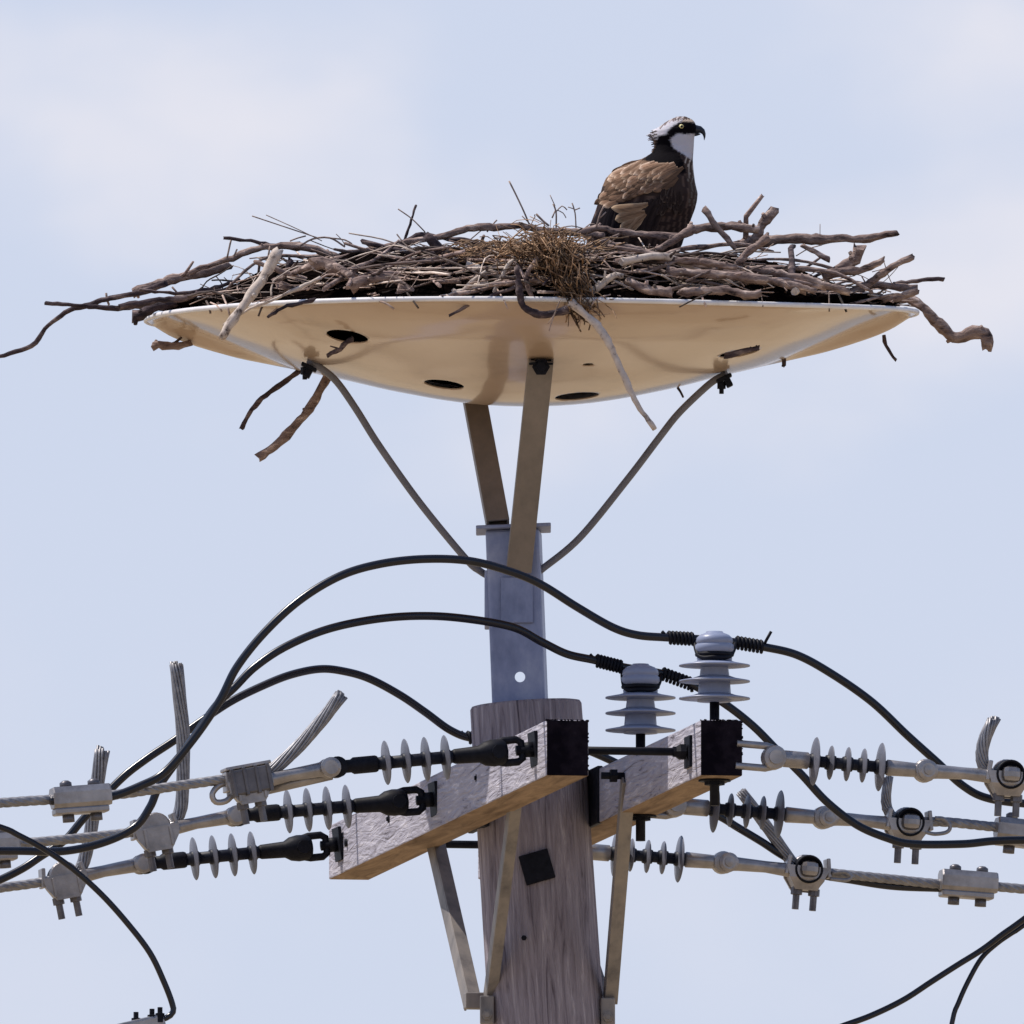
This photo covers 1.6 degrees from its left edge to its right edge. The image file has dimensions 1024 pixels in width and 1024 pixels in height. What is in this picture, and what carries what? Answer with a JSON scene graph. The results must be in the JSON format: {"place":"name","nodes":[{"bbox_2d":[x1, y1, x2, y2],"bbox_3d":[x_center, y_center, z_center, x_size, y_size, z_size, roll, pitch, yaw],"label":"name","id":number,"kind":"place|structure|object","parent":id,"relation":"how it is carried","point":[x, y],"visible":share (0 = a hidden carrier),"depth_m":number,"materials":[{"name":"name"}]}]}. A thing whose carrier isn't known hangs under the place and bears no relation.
{"place":"outdoors","nodes":[
{"label":"outdoors","id":0,"kind":"place"},
{"bbox_2d":[0,0,1023,1023],"label":"sky","id":1,"kind":"structure","parent":0,"point":[856,506],"materials":[{"name":"blue"}]},
{"bbox_2d":[841,916,1023,1023],"bbox_3d":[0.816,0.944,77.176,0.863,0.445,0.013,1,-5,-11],"label":"cable","id":2,"kind":"object","parent":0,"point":[951,968],"visible":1,"depth_m":77.18,"materials":[{"name":"black rubber"}]},
{"bbox_2d":[949,923,1023,1023],"bbox_3d":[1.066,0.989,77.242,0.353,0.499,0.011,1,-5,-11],"label":"cable","id":3,"kind":"object","parent":2,"relation":"attached to","point":[983,955],"visible":1,"depth_m":77.22,"materials":[{"name":"black rubber"}]},
{"label":"ground","id":4,"kind":"structure","parent":0,"visible":0},
{"bbox_2d":[329,698,742,1023],"bbox_3d":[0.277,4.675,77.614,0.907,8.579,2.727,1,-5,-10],"label":"utility pole","id":5,"kind":"object","parent":4,"relation":"on","point":[551,818],"visible":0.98,"depth_m":77.81,"materials":[{"name":"grey wood"}]},
{"bbox_2d":[141,826,342,879],"bbox_3d":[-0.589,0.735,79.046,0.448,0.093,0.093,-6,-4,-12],"label":"strain insulator","id":6,"kind":"object","parent":5,"relation":"attached to","point":[296,848],"visible":0.98,"depth_m":79.04,"materials":[{"name":"metal"}]},
{"bbox_2d":[38,853,149,919],"bbox_3d":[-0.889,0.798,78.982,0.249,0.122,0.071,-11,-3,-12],"label":"strain clamp","id":7,"kind":"object","parent":6,"relation":"attached to","point":[60,883],"visible":0.84,"depth_m":78.95,"materials":[{"name":"grey metal"}]},
{"bbox_2d":[0,745,109,892],"bbox_3d":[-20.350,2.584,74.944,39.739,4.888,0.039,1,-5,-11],"label":"power line","id":8,"kind":"object","parent":7,"relation":"attached to","point":[100,761],"visible":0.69,"depth_m":78.99,"materials":[{"name":"metal"}]},
{"bbox_2d":[232,781,436,832],"bbox_3d":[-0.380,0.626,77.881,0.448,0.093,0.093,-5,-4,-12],"label":"strain insulator","id":9,"kind":"object","parent":5,"relation":"attached to","point":[393,802],"visible":0.97,"depth_m":77.88,"materials":[{"name":"ceramic"}]},
{"bbox_2d":[130,805,241,871],"bbox_3d":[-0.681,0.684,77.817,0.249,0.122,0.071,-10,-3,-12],"label":"strain clamp","id":10,"kind":"object","parent":9,"relation":"attached to","point":[154,833],"visible":0.98,"depth_m":77.79,"materials":[{"name":"grey metal"}]},
{"bbox_2d":[20,661,189,846],"bbox_3d":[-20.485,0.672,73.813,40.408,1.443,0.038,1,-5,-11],"label":"power line","id":11,"kind":"object","parent":10,"relation":"attached to","point":[181,722],"visible":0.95,"depth_m":77.83,"materials":[{"name":"metal"}]},
{"bbox_2d":[0,830,20,868],"bbox_3d":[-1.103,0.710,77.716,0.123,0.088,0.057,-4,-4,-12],"label":"wire connector","id":12,"kind":"object","parent":11,"relation":"attached to","point":[7,839],"visible":0.77,"depth_m":77.70,"materials":[{"name":"grey metal"}]},
{"bbox_2d":[331,731,537,784],"bbox_3d":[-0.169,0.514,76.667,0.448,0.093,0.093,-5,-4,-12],"label":"strain insulator","id":13,"kind":"object","parent":5,"relation":"attached to","point":[493,752],"visible":1,"depth_m":76.66,"materials":[{"name":"metal"}]},
{"bbox_2d":[209,757,340,824],"bbox_3d":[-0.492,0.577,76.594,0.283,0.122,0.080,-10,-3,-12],"label":"strain clamp","id":14,"kind":"object","parent":13,"relation":"attached to","point":[244,786],"visible":1,"depth_m":76.57,"materials":[{"name":"grey metal"}]},
{"bbox_2d":[0,690,347,807],"bbox_3d":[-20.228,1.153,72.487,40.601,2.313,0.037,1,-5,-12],"label":"power line","id":15,"kind":"object","parent":14,"relation":"attached to","point":[295,749],"visible":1,"depth_m":76.60,"materials":[{"name":"metal"}]},
{"bbox_2d":[49,778,111,822],"bbox_3d":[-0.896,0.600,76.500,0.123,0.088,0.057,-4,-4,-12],"label":"wire connector","id":16,"kind":"object","parent":15,"relation":"attached to","point":[93,798],"visible":1,"depth_m":76.48,"materials":[{"name":"grey metal"}]},
{"bbox_2d":[0,824,175,1020],"bbox_3d":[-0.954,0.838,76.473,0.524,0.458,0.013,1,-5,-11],"label":"cable","id":17,"kind":"object","parent":15,"relation":"hanging from","point":[101,894],"visible":1,"depth_m":76.50,"materials":[{"name":"black rubber"}]},
{"bbox_2d":[119,1007,165,1023],"bbox_3d":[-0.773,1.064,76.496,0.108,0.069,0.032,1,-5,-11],"label":"cable clamp","id":18,"kind":"object","parent":17,"relation":"attached to","point":[152,1017],"visible":1,"depth_m":76.49,"materials":[{"name":"grey metal"}]},
{"bbox_2d":[461,730,471,744],"bbox_3d":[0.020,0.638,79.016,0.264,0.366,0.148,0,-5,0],"label":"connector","id":19,"kind":"object","parent":5,"relation":"attached to","point":[470,736],"visible":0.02,"depth_m":79.03,"materials":[{"name":"metal"}]},
{"bbox_2d":[0,665,939,891],"bbox_3d":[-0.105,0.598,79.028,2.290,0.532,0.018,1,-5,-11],"label":"jumper cable","id":20,"kind":"object","parent":19,"relation":"attached to","point":[123,776],"visible":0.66,"depth_m":78.99,"materials":[{"name":"black rubber"}]},
{"bbox_2d":[143,296,919,702],"bbox_3d":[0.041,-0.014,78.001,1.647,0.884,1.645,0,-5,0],"label":"nest platform","id":21,"kind":"structure","parent":5,"relation":"on","point":[485,352],"depth_m":77.69,"materials":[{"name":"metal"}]},
{"bbox_2d":[239,370,299,429],"bbox_3d":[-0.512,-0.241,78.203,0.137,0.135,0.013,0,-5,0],"label":"stick","id":22,"kind":"object","parent":21,"relation":"attached to","point":[274,388],"visible":1,"depth_m":78.20,"materials":[{"name":"brown wood"}]},
{"bbox_2d":[254,376,330,461],"bbox_3d":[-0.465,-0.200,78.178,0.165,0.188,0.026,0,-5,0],"label":"stick","id":23,"kind":"object","parent":21,"relation":"attached to","point":[289,431],"visible":1,"depth_m":78.17,"materials":[{"name":"brown wood"}]},
{"bbox_2d":[44,181,944,397],"bbox_3d":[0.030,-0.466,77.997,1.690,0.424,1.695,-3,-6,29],"label":"nest","id":24,"kind":"object","parent":21,"relation":"on","point":[540,264],"visible":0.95,"depth_m":77.45,"materials":[{"name":"brown plant"}]},
{"bbox_2d":[0,281,167,357],"bbox_3d":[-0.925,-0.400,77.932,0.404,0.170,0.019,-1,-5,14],"label":"twig","id":25,"kind":"object","parent":24,"relation":"on","point":[63,313],"visible":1,"depth_m":77.93,"materials":[{"name":"brown wood"}]},
{"bbox_2d":[219,247,283,340],"bbox_3d":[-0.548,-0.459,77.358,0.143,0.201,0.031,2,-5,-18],"label":"stick","id":26,"kind":"object","parent":24,"relation":"on","point":[260,282],"visible":1,"depth_m":77.35,"materials":[{"name":"brown wood"}]},
{"bbox_2d":[568,298,656,430],"bbox_3d":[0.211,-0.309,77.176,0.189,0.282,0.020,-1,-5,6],"label":"stick","id":27,"kind":"object","parent":24,"relation":"hanging from","point":[594,322],"visible":1,"depth_m":77.17,"materials":[{"name":"grey wood"}]},
{"bbox_2d":[586,116,705,250],"bbox_3d":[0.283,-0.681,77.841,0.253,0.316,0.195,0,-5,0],"label":"osprey","id":28,"kind":"object","parent":24,"relation":"on","point":[655,190],"visible":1,"depth_m":77.77,"materials":[{"name":"black"}]},
{"bbox_2d":[897,296,993,351],"bbox_3d":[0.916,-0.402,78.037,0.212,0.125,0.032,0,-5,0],"label":"branch","id":29,"kind":"object","parent":24,"relation":"on","point":[941,326],"visible":1,"depth_m":78.03,"materials":[{"name":"brown plant"}]},
{"bbox_2d":[589,654,693,840],"bbox_3d":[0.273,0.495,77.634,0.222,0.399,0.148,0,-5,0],"label":"pin insulator","id":30,"kind":"object","parent":5,"relation":"attached to","point":[640,687],"visible":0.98,"depth_m":77.61,"materials":[{"name":"ceramic"}]},
{"bbox_2d":[0,612,1023,855],"bbox_3d":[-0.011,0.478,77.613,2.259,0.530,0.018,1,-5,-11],"label":"jumper cable","id":31,"kind":"object","parent":30,"relation":"attached to","point":[735,711],"visible":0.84,"depth_m":77.62,"materials":[{"name":"black rubber"}]},
{"bbox_2d":[592,834,727,882],"bbox_3d":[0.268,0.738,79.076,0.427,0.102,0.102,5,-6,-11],"label":"strain insulator","id":32,"kind":"object","parent":5,"relation":"attached to","point":[679,858],"visible":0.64,"depth_m":79.07,"materials":[{"name":"grey ceramic"}]},
{"bbox_2d":[719,852,831,910],"bbox_3d":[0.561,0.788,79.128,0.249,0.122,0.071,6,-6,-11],"label":"strain clamp","id":33,"kind":"object","parent":32,"relation":"attached to","point":[806,873],"visible":1,"depth_m":79.12,"materials":[{"name":"grey metal"}]},
{"bbox_2d":[830,870,852,881],"bbox_3d":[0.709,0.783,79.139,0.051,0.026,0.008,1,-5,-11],"label":"wire loop","id":34,"kind":"object","parent":33,"relation":"attached to","point":[849,874],"visible":1,"depth_m":79.14,"materials":[{"name":"metal"}]},
{"bbox_2d":[736,788,1023,893],"bbox_3d":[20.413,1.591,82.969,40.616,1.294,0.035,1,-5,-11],"label":"power line","id":35,"kind":"object","parent":33,"relation":"attached to","point":[781,846],"visible":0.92,"depth_m":79.16,"materials":[{"name":"metal"}]},
{"bbox_2d":[938,864,998,906],"bbox_3d":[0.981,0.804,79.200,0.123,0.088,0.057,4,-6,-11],"label":"wire connector","id":36,"kind":"object","parent":35,"relation":"attached to","point":[979,885],"visible":1,"depth_m":79.18,"materials":[{"name":"grey metal"}]},
{"bbox_2d":[661,631,771,805],"bbox_3d":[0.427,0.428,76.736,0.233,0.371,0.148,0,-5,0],"label":"pin insulator","id":37,"kind":"object","parent":5,"relation":"attached to","point":[714,651],"visible":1,"depth_m":76.72,"materials":[{"name":"ceramic"}]},
{"bbox_2d":[49,555,1023,807],"bbox_3d":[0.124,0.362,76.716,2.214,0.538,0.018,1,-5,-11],"label":"jumper cable","id":38,"kind":"object","parent":37,"relation":"attached to","point":[303,597],"visible":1,"depth_m":76.70,"materials":[{"name":"black rubber"}]},
{"bbox_2d":[654,790,828,837],"bbox_3d":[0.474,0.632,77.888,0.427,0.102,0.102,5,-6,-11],"label":"strain insulator","id":39,"kind":"object","parent":5,"relation":"attached to","point":[779,813],"visible":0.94,"depth_m":77.88,"materials":[{"name":"grey ceramic"}]},
{"bbox_2d":[819,807,932,864],"bbox_3d":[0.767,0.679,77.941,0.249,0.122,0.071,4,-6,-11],"label":"strain clamp","id":40,"kind":"object","parent":39,"relation":"attached to","point":[909,823],"visible":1,"depth_m":77.93,"materials":[{"name":"grey metal"}]},
{"bbox_2d":[881,776,995,831],"bbox_3d":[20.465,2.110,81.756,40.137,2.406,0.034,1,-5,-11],"label":"power line","id":41,"kind":"object","parent":40,"relation":"attached to","point":[886,803],"visible":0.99,"depth_m":77.97,"materials":[{"name":"metal"}]},
{"bbox_2d":[993,812,1023,853],"bbox_3d":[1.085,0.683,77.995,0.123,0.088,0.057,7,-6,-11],"label":"wire connector","id":42,"kind":"object","parent":41,"relation":"attached to","point":[1008,825],"visible":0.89,"depth_m":77.97,"materials":[{"name":"grey metal"}]},
{"bbox_2d":[925,816,951,835],"bbox_3d":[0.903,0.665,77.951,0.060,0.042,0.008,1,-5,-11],"label":"wire loop","id":43,"kind":"object","parent":40,"relation":"attached to","point":[948,823],"visible":1,"depth_m":77.95,"materials":[{"name":"metal"}]},
{"bbox_2d":[735,737,932,790],"bbox_3d":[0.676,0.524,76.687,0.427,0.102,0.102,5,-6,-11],"label":"strain insulator","id":44,"kind":"object","parent":5,"relation":"attached to","point":[774,757],"visible":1,"depth_m":76.67,"materials":[{"name":"grey metal"}]},
{"bbox_2d":[918,759,1023,817],"bbox_3d":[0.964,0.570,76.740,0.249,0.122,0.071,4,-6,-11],"label":"strain clamp","id":45,"kind":"object","parent":44,"relation":"attached to","point":[1003,779],"visible":1,"depth_m":76.73,"materials":[{"name":"grey metal"}]},
{"bbox_2d":[975,716,1000,768],"bbox_3d":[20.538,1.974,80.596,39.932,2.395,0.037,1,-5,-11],"label":"power line","id":46,"kind":"object","parent":45,"relation":"attached to","point":[985,738],"visible":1,"depth_m":76.76,"materials":[{"name":"metal"}]}
]}

